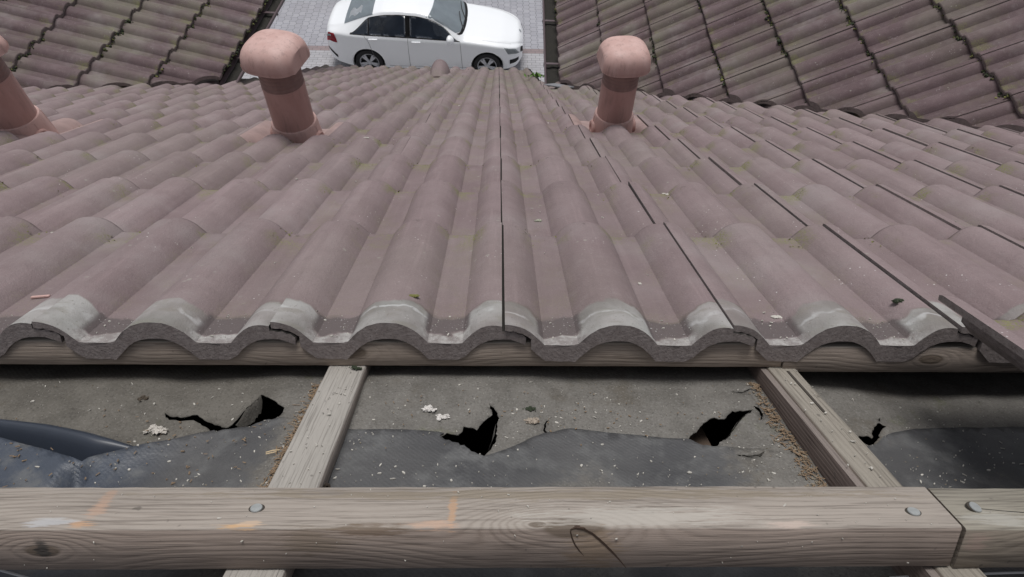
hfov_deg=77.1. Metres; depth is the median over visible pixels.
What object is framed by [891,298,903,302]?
moss clump
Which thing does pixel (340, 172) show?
roof tile
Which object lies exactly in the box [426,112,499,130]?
roof tile
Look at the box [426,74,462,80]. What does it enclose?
roof tile
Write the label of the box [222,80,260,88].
roof tile
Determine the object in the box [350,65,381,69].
roof tile
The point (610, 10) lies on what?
roof tile
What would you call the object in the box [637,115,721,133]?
roof tile
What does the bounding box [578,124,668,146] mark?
roof tile
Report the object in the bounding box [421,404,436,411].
wool tuft
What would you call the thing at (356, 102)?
roof tile
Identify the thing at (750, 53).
roof tile
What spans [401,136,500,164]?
roof tile
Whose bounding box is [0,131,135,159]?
roof tile
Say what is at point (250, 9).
roof tile
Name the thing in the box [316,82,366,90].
roof tile
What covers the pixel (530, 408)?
dirt clump
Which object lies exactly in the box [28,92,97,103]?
roof tile
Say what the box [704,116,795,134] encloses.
roof tile
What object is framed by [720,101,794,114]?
roof tile
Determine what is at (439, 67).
vent hood
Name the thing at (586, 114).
roof tile
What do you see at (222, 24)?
roof tile
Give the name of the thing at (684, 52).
roof tile
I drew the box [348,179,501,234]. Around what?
roof tile
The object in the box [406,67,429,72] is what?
roof tile
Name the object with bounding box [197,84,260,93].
roof tile
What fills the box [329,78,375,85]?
roof tile
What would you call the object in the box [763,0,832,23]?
roof tile
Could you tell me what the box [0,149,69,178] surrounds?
roof tile
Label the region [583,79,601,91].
roof tile
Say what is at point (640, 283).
pale chips
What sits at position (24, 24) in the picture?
roof tile
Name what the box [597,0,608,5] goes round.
roof tile
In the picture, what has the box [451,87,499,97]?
roof tile
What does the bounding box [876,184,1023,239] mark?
roof tile
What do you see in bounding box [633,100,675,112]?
roof tile
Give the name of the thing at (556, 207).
roof tile
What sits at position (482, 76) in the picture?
roof tile
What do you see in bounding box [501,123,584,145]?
roof tile
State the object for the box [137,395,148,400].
dirt clump
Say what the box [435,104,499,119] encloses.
roof tile
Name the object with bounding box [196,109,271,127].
roof tile
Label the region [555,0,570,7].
roof tile
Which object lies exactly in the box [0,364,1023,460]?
underlay sheet
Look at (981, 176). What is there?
roof tile
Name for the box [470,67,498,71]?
roof tile
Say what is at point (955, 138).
roof tile
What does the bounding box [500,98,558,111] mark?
roof tile
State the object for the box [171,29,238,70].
roof tile
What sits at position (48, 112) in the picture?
roof tile
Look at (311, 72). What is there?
roof tile
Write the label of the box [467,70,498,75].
roof tile
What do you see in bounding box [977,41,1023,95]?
roof tile
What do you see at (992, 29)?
roof tile
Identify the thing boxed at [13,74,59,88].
roof tile
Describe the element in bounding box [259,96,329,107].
roof tile
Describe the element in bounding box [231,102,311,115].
roof tile
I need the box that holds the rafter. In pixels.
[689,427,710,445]
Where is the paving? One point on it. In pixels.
(306, 21)
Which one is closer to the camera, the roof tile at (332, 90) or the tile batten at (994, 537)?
the tile batten at (994, 537)
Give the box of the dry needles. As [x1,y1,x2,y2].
[0,382,826,487]
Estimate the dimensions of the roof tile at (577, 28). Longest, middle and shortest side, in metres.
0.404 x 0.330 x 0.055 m
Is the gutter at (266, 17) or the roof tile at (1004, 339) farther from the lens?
the gutter at (266, 17)
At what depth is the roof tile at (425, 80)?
4.98 m
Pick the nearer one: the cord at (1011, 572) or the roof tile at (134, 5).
the cord at (1011, 572)
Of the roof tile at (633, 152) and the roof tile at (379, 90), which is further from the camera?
the roof tile at (379, 90)
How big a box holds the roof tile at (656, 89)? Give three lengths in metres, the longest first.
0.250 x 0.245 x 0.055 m
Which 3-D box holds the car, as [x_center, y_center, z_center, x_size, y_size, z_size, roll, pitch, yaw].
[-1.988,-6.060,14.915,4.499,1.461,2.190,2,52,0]
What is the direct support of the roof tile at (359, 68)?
on the roof tile at (367, 67)
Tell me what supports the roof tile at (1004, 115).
on the wing building
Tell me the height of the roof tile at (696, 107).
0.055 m
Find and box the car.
[326,0,522,69]
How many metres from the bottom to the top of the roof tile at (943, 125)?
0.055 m
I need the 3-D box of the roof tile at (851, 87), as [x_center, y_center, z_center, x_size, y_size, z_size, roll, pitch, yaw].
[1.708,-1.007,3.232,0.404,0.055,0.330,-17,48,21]
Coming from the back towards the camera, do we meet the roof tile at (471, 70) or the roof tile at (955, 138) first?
the roof tile at (471, 70)
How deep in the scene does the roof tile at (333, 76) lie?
5.25 m
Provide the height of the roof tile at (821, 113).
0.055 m
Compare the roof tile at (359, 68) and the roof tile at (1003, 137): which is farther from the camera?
the roof tile at (359, 68)
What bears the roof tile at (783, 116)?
on the roof tile at (754, 107)
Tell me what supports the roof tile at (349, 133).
on the roof tile at (362, 120)
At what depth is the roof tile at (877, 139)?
2.41 m
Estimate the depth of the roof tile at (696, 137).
2.38 m
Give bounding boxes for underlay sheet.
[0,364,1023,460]
[0,417,1023,576]
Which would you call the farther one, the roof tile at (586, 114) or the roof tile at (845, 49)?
the roof tile at (845, 49)
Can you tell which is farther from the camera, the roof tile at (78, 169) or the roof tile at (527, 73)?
the roof tile at (527, 73)
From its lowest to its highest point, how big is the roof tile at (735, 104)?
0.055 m
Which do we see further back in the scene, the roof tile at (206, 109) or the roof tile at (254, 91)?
the roof tile at (254, 91)
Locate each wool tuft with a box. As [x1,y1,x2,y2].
[143,424,167,433]
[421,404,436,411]
[435,414,449,420]
[524,417,538,423]
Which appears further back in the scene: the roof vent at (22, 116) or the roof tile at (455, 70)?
the roof tile at (455, 70)
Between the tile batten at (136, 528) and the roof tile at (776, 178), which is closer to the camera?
the tile batten at (136, 528)
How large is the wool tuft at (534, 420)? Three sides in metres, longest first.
0.020 x 0.012 x 0.009 m
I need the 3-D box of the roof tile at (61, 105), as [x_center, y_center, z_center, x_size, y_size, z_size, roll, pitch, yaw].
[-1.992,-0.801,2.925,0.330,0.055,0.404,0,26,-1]
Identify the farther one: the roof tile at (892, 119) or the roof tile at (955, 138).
the roof tile at (892, 119)
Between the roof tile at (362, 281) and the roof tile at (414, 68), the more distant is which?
the roof tile at (414, 68)
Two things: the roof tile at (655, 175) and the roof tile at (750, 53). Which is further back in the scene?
the roof tile at (750, 53)
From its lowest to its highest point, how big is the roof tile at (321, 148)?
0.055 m
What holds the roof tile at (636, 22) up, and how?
on the roof tile at (579, 50)
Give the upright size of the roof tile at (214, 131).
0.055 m
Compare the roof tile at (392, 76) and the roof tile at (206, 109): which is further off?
the roof tile at (392, 76)
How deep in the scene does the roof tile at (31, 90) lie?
3.65 m
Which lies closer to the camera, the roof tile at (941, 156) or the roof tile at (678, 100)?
the roof tile at (941, 156)
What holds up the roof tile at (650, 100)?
on the roof tile at (639, 95)
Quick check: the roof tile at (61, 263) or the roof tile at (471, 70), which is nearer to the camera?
the roof tile at (61, 263)
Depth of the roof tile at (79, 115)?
2.68 m
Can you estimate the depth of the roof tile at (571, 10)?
5.10 m
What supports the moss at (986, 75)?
on the wing building
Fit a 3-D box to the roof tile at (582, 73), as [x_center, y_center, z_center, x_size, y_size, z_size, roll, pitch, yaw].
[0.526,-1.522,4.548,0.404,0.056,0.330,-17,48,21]
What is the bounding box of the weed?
[524,72,543,77]
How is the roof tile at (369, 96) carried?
on the roof tile at (379, 90)
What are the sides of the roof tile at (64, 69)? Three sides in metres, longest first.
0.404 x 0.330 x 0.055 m
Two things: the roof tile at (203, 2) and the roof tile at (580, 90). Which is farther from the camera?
the roof tile at (203, 2)
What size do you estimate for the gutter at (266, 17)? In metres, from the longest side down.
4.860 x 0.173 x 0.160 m
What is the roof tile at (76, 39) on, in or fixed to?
on the roof tile at (135, 56)
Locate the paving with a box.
[242,0,543,81]
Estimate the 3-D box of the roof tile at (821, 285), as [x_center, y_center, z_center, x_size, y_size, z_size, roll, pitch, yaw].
[0.451,-0.013,1.035,0.330,0.056,0.405,0,26,-1]
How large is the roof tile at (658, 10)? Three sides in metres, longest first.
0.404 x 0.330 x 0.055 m
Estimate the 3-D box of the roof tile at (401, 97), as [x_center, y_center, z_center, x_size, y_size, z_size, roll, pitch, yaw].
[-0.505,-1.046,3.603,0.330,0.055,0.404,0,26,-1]
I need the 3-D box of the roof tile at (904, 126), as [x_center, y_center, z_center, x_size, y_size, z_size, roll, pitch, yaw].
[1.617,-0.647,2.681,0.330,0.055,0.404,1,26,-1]
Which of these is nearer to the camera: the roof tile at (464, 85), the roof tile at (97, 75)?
the roof tile at (97, 75)
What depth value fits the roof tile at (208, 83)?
4.24 m
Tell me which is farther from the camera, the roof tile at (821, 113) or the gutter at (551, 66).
the gutter at (551, 66)
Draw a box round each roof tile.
[0,0,75,19]
[0,3,55,46]
[0,34,30,68]
[0,131,42,146]
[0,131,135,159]
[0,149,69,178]
[0,150,180,188]
[0,176,108,219]
[0,216,171,355]
[11,45,91,87]
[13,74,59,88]
[23,86,78,95]
[27,176,242,231]
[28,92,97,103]
[30,99,59,105]
[32,19,112,64]
[32,218,337,359]
[37,99,122,112]
[39,107,78,117]
[42,85,107,90]
[48,108,148,124]
[55,87,134,96]
[56,0,132,38]
[60,118,183,140]
[66,62,150,88]
[72,93,157,104]
[89,132,225,160]
[92,36,169,81]
[92,100,185,114]
[93,83,162,91]
[97,0,147,15]
[112,88,185,97]
[114,13,186,55]
[118,109,219,126]
[129,151,287,189]
[134,0,201,28]
[134,94,214,106]
[145,83,210,92]
[149,79,161,86]
[150,119,262,141]
[152,53,223,85]
[161,101,249,115]
[169,88,238,99]
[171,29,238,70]
[173,80,231,88]
[187,7,251,47]
[190,0,208,9]
[190,178,371,233]
[194,133,319,161]
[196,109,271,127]
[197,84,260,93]
[197,94,264,107]
[204,0,264,24]
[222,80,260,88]
[225,89,264,100]
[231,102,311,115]
[242,77,258,84]
[249,86,307,94]
[257,152,394,190]
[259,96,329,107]
[270,219,525,359]
[299,134,409,163]
[302,68,336,72]
[304,75,344,81]
[305,70,326,74]
[306,78,333,85]
[306,85,356,95]
[308,90,343,100]
[311,66,344,70]
[311,103,374,117]
[312,72,354,78]
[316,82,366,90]
[316,111,359,128]
[320,64,352,68]
[320,96,386,108]
[323,70,361,75]
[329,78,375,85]
[329,122,420,143]
[334,68,369,72]
[337,91,395,101]
[340,75,383,82]
[343,67,376,70]
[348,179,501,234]
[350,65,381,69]
[350,73,389,79]
[350,86,404,95]
[350,111,430,129]
[359,71,396,76]
[363,82,410,90]
[367,69,401,73]
[367,103,437,118]
[372,79,416,86]
[374,67,406,71]
[380,65,411,69]
[380,76,421,83]
[380,154,501,191]
[381,97,442,109]
[388,73,426,79]
[392,91,447,102]
[395,71,429,77]
[401,69,426,74]
[401,87,451,96]
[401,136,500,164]
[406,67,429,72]
[409,83,454,91]
[411,66,430,70]
[415,79,457,87]
[415,123,500,145]
[421,77,460,83]
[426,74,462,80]
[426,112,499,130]
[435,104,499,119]
[441,97,499,110]
[446,92,499,103]
[448,72,464,77]
[450,68,467,72]
[450,70,466,75]
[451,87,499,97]
[452,66,469,70]
[454,83,499,91]
[457,80,499,87]
[460,77,499,84]
[463,74,499,80]
[464,72,498,78]
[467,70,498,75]
[468,68,498,73]
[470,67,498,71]
[499,67,530,71]
[499,69,531,73]
[499,71,531,75]
[499,73,535,78]
[499,80,540,88]
[500,75,538,81]
[500,78,540,84]
[500,84,543,92]
[500,88,547,97]
[500,93,552,103]
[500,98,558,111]
[500,105,564,119]
[500,113,572,131]
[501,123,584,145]
[501,137,598,165]
[501,180,652,236]
[502,155,619,192]
[503,221,754,361]
[540,81,577,89]
[543,85,588,93]
[547,89,596,98]
[550,93,599,104]
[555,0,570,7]
[556,0,596,26]
[556,9,599,48]
[556,99,597,111]
[558,30,600,70]
[558,55,602,88]
[562,106,596,120]
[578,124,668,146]
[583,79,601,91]
[590,137,697,166]
[593,89,645,99]
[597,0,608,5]
[597,0,644,25]
[599,7,649,41]
[605,156,739,193]
[628,181,805,237]
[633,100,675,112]
[633,107,696,121]
[634,29,654,54]
[635,95,659,105]
[636,80,672,96]
[637,54,660,88]
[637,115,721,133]
[641,91,694,99]
[644,0,699,25]
[650,5,706,49]
[652,95,712,105]
[654,29,715,76]
[654,125,753,147]
[661,55,723,98]
[663,222,977,361]
[666,100,735,113]
[677,139,797,167]
[683,107,762,122]
[690,84,737,102]
[699,0,762,24]
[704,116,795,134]
[706,1,774,51]
[706,97,766,106]
[708,157,862,196]
[715,28,786,79]
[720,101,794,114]
[724,56,801,104]
[731,126,840,149]
[743,108,827,123]
[754,183,958,239]
[758,88,817,111]
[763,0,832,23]
[765,140,898,169]
[771,116,870,134]
[773,0,854,52]
[782,105,853,114]
[787,27,873,84]
[800,58,895,111]
[804,109,894,123]
[806,127,925,149]
[812,159,980,196]
[822,224,1023,362]
[839,117,945,134]
[841,0,912,22]
[841,93,910,118]
[853,141,999,169]
[854,0,952,55]
[872,26,979,90]
[876,114,926,123]
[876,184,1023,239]
[882,128,1010,149]
[893,60,1010,122]
[905,118,1018,134]
[914,160,1023,191]
[932,0,1009,22]
[938,142,1023,164]
[938,295,1023,371]
[944,100,1023,132]
[951,0,1023,57]
[957,129,1023,146]
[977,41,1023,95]
[977,225,1023,248]
[999,185,1023,195]
[1010,92,1023,117]
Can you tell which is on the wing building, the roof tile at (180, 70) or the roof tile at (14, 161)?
the roof tile at (180, 70)
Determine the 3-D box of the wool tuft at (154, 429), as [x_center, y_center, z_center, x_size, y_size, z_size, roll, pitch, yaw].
[-0.436,0.174,0.790,0.030,0.007,0.020,0,22,-1]
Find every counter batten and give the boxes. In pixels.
[223,365,371,576]
[747,366,986,576]
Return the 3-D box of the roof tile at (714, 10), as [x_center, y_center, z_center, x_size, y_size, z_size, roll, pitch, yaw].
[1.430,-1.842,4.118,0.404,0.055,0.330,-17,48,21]
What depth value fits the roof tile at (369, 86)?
4.31 m
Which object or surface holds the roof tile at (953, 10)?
on the roof tile at (899, 25)
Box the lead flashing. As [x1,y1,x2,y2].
[543,83,573,87]
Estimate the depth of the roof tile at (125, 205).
1.36 m
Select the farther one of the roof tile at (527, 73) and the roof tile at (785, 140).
the roof tile at (527, 73)
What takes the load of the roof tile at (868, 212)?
on the roof tile at (776, 178)
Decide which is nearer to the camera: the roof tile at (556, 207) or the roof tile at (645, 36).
the roof tile at (556, 207)
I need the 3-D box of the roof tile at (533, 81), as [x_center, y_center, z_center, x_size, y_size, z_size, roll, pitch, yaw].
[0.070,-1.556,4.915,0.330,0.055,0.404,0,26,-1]
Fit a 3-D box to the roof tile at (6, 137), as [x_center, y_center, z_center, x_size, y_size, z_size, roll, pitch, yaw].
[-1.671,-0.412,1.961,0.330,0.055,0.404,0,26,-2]
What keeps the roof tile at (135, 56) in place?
on the roof tile at (180, 70)
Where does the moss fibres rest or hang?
on the house
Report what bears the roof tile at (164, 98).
on the roof tile at (206, 94)
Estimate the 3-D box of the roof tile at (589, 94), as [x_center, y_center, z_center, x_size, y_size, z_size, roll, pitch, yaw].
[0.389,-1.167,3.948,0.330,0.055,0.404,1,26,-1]
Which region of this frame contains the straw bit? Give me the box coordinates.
[266,449,279,453]
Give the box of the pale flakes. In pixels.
[5,366,1023,568]
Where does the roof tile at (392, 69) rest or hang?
on the roof tile at (383, 67)
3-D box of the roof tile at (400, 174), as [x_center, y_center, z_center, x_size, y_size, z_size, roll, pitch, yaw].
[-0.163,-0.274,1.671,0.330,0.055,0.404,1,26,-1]
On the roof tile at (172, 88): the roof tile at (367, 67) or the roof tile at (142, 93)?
the roof tile at (142, 93)
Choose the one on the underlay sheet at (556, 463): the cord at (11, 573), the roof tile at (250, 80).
the cord at (11, 573)
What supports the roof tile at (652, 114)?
on the roof tile at (639, 106)
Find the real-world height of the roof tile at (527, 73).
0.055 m
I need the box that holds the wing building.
[224,2,265,72]
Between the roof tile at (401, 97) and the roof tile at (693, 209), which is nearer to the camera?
the roof tile at (693, 209)
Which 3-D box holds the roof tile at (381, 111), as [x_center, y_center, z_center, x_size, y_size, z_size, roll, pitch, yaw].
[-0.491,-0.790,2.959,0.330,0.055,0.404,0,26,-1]
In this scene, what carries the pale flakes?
on the underlay sheet at (885, 396)
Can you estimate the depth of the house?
1.60 m
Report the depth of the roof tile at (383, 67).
6.59 m
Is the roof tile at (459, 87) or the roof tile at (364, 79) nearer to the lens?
the roof tile at (459, 87)
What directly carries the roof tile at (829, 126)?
on the roof tile at (783, 116)
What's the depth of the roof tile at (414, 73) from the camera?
5.62 m
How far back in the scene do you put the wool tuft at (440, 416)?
0.79 m
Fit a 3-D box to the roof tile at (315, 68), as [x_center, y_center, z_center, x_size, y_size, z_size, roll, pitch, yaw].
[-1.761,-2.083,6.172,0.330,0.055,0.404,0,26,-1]
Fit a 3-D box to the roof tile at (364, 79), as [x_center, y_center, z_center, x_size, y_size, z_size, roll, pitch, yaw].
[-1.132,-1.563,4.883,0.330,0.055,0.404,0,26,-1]
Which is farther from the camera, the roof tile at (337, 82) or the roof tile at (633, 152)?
the roof tile at (337, 82)
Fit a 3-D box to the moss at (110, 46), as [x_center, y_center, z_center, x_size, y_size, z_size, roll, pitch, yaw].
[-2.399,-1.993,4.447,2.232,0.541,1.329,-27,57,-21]
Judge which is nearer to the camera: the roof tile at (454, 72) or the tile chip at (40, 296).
the tile chip at (40, 296)
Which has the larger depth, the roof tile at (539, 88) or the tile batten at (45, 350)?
the roof tile at (539, 88)
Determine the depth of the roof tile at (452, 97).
3.68 m
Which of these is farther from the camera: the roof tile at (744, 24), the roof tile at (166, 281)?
the roof tile at (744, 24)
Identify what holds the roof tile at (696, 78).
on the roof tile at (656, 89)
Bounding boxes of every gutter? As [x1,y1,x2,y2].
[218,0,284,85]
[542,0,566,86]
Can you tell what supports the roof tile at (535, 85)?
on the roof tile at (533, 81)
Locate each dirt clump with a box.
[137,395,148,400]
[522,406,535,410]
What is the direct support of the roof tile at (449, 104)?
on the roof tile at (452, 97)
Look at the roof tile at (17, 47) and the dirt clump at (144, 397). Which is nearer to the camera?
the dirt clump at (144, 397)
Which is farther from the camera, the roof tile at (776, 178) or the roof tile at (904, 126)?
the roof tile at (904, 126)
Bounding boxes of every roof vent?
[0,36,102,138]
[240,29,342,142]
[568,36,650,132]
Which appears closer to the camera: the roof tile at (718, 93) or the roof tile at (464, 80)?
the roof tile at (718, 93)
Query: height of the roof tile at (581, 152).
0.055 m
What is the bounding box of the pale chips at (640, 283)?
[6,97,956,340]
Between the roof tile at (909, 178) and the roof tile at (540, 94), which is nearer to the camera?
the roof tile at (909, 178)
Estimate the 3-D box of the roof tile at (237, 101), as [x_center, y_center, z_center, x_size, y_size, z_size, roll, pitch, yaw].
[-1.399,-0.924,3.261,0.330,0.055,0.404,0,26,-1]
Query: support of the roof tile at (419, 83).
on the roof tile at (425, 80)
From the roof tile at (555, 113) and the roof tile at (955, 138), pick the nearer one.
the roof tile at (955, 138)
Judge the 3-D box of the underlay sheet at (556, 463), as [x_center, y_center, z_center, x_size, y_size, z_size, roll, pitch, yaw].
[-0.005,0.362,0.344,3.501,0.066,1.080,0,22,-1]
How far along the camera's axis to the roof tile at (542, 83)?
4.67 m
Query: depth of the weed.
5.29 m
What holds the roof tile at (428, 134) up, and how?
on the roof tile at (436, 121)
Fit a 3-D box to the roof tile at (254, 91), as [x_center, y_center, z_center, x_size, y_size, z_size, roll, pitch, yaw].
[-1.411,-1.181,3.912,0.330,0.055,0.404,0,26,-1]
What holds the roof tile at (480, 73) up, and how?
on the roof tile at (472, 74)
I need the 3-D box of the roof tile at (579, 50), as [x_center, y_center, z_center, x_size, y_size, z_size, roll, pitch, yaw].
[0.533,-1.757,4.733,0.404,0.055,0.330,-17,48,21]
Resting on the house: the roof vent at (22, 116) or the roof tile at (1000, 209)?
the roof vent at (22, 116)
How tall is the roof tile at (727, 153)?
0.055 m
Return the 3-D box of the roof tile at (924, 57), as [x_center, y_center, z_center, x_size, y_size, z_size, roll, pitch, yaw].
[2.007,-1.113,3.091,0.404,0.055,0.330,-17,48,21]
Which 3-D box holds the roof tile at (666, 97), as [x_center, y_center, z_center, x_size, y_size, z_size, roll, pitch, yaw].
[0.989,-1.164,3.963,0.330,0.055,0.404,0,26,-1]
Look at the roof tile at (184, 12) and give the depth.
4.52 m
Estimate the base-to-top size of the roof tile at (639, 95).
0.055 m
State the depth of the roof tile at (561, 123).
2.71 m
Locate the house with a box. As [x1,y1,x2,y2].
[165,79,958,456]
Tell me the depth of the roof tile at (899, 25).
3.28 m
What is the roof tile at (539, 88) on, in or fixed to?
on the roof tile at (535, 85)
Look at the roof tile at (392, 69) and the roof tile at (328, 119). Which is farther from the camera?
the roof tile at (392, 69)
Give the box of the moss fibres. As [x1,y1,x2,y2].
[2,81,973,246]
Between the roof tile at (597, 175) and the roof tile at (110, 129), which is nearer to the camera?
the roof tile at (597, 175)
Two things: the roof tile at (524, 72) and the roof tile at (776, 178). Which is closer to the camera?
the roof tile at (776, 178)
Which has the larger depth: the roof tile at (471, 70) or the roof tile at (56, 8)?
the roof tile at (471, 70)
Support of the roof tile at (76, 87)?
on the roof tile
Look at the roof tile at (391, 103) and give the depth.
3.35 m
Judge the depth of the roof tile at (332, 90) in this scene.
3.98 m
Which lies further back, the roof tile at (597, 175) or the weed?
the weed
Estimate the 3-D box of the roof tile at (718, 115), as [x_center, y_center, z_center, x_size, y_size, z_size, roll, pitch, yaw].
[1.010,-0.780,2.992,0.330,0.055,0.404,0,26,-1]
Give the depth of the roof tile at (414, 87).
4.33 m
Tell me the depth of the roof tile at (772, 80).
3.56 m
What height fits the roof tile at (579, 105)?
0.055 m
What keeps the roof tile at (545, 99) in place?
on the roof tile at (540, 94)
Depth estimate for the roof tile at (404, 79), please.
4.97 m
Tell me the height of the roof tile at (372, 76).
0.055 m
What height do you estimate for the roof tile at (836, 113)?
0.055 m
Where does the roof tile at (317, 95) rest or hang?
on the roof tile at (332, 90)
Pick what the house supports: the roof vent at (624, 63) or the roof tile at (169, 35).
the roof vent at (624, 63)
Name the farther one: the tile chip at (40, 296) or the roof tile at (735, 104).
the roof tile at (735, 104)
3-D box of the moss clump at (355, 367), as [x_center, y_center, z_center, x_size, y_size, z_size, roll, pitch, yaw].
[-0.206,0.105,0.848,0.018,0.008,0.009,25,55,17]
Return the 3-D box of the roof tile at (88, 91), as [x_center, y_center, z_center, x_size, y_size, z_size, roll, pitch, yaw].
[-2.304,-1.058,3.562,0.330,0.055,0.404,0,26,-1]
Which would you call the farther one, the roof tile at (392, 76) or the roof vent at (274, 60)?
the roof tile at (392, 76)
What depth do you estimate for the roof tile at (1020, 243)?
1.17 m
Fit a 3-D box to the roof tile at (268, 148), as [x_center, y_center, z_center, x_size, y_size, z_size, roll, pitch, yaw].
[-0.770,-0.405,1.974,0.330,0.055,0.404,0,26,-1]
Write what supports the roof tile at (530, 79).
on the roof tile at (514, 74)
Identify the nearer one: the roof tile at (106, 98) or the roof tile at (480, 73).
the roof tile at (106, 98)
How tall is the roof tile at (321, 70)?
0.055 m
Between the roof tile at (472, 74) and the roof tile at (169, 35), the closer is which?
the roof tile at (169, 35)
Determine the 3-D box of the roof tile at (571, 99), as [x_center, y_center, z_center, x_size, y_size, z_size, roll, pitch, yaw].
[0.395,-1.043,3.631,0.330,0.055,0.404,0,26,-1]
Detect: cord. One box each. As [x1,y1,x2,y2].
[0,570,27,576]
[890,571,1023,576]
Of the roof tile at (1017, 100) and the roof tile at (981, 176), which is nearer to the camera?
the roof tile at (981, 176)
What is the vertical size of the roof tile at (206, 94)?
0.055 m
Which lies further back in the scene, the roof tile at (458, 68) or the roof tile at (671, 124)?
the roof tile at (458, 68)
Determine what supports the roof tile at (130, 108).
on the roof tile at (164, 98)
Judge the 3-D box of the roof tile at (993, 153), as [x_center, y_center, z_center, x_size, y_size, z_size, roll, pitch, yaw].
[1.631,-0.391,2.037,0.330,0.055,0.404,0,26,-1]
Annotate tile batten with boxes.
[0,336,780,366]
[0,486,961,569]
[781,341,1022,371]
[927,488,1023,567]
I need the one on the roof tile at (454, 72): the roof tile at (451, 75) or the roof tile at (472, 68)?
the roof tile at (451, 75)
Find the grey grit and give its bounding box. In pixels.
[55,381,997,486]
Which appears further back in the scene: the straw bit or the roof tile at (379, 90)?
the roof tile at (379, 90)
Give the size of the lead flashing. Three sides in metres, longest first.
0.240 x 0.100 x 0.017 m
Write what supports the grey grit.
on the underlay sheet at (885, 396)
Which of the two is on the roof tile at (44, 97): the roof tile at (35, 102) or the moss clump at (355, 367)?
the roof tile at (35, 102)
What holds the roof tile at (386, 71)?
on the roof tile at (392, 69)
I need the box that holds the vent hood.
[430,59,449,77]
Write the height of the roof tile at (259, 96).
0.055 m
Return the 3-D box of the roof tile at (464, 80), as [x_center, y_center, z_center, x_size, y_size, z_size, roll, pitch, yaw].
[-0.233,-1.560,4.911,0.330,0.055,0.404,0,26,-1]
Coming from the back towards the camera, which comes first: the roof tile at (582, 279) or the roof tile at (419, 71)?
the roof tile at (419, 71)
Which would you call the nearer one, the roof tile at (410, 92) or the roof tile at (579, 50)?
the roof tile at (410, 92)
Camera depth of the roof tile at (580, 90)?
4.34 m
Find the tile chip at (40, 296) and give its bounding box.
[30,294,50,298]
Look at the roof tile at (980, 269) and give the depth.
1.06 m
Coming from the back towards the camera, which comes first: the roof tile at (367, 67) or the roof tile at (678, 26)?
the roof tile at (367, 67)
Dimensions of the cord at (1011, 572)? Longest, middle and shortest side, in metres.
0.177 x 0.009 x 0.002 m
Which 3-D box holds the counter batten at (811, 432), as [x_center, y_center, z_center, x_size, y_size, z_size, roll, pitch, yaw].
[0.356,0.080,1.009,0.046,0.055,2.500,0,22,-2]
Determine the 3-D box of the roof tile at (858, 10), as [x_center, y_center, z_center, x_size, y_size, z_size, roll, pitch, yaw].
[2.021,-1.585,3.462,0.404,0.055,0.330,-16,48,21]
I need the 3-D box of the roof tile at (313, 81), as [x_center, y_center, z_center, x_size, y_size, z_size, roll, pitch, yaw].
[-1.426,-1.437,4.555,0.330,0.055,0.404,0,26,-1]
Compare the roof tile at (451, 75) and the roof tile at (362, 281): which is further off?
the roof tile at (451, 75)
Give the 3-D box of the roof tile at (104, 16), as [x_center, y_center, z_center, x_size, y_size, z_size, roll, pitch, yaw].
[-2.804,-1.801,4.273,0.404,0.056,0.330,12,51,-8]
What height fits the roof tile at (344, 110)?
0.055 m
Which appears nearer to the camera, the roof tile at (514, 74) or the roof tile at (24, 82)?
the roof tile at (24, 82)
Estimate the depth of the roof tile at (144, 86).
3.96 m
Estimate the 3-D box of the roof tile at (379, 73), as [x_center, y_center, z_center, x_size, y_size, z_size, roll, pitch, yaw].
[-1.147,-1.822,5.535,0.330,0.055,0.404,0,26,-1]
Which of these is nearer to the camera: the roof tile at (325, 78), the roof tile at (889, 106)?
the roof tile at (889, 106)
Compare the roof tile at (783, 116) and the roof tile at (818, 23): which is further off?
the roof tile at (818, 23)
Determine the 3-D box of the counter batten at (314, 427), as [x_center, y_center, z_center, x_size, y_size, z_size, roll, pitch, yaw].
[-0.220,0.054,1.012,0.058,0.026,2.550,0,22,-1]
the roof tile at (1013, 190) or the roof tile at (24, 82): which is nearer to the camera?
the roof tile at (1013, 190)
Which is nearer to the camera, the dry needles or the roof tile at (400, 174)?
the dry needles
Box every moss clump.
[349,365,361,369]
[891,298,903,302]
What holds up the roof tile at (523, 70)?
on the house
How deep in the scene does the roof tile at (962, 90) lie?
2.91 m
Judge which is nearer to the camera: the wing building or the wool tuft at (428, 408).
the wool tuft at (428, 408)
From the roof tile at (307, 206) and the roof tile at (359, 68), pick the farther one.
the roof tile at (359, 68)
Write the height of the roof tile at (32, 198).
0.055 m
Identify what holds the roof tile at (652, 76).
on the roof tile at (595, 85)
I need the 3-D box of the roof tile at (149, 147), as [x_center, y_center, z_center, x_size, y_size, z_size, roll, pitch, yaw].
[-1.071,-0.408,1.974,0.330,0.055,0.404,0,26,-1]
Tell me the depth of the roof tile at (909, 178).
1.74 m
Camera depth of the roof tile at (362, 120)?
2.69 m
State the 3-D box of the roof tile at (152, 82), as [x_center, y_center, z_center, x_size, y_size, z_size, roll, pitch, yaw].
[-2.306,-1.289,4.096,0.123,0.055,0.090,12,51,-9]
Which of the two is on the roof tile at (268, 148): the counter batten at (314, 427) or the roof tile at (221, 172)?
the roof tile at (221, 172)
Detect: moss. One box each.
[0,0,268,77]
[554,0,1009,102]
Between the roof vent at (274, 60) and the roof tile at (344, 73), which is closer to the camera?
the roof vent at (274, 60)
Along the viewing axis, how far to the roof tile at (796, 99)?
3.39 m
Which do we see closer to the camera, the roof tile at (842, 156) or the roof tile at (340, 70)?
the roof tile at (842, 156)
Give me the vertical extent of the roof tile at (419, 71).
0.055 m
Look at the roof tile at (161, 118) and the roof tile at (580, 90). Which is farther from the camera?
the roof tile at (580, 90)

